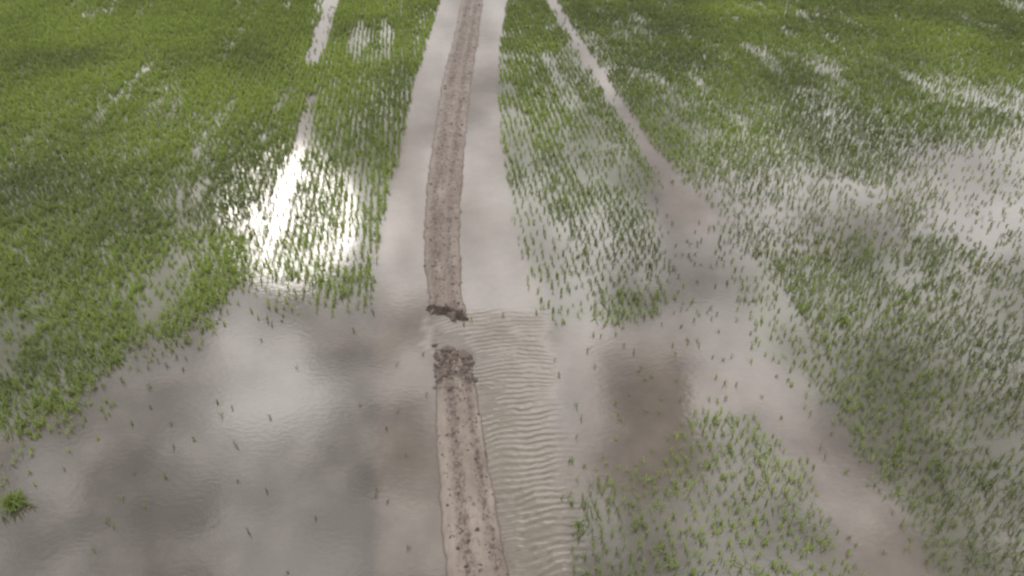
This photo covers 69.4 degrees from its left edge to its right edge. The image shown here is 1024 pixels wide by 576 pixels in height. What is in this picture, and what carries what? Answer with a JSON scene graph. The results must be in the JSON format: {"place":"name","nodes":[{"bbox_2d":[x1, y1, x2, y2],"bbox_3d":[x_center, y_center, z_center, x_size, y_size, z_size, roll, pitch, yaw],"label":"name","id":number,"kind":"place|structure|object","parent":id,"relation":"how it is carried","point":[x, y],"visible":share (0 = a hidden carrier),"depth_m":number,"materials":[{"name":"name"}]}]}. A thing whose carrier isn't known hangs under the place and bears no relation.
{"place":"outdoors","nodes":[
{"label":"outdoors","id":0,"kind":"place"},
{"bbox_2d":[423,0,508,575],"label":"earth levee","id":1,"kind":"structure","parent":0,"point":[472,543],"depth_m":17.83,"materials":[{"name":"soil"}]},
{"bbox_2d":[0,0,1023,575],"bbox_3d":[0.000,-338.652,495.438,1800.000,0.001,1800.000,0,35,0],"label":"water","id":2,"kind":"structure","parent":0,"point":[324,446],"depth_m":18.38,"materials":[{"name":"grey liquid"}]},
{"bbox_2d":[0,0,1023,575],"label":"rice crop","id":3,"kind":"object","parent":2,"relation":"on","point":[12,20],"visible":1,"depth_m":29.32,"materials":[{"name":"green plant"}]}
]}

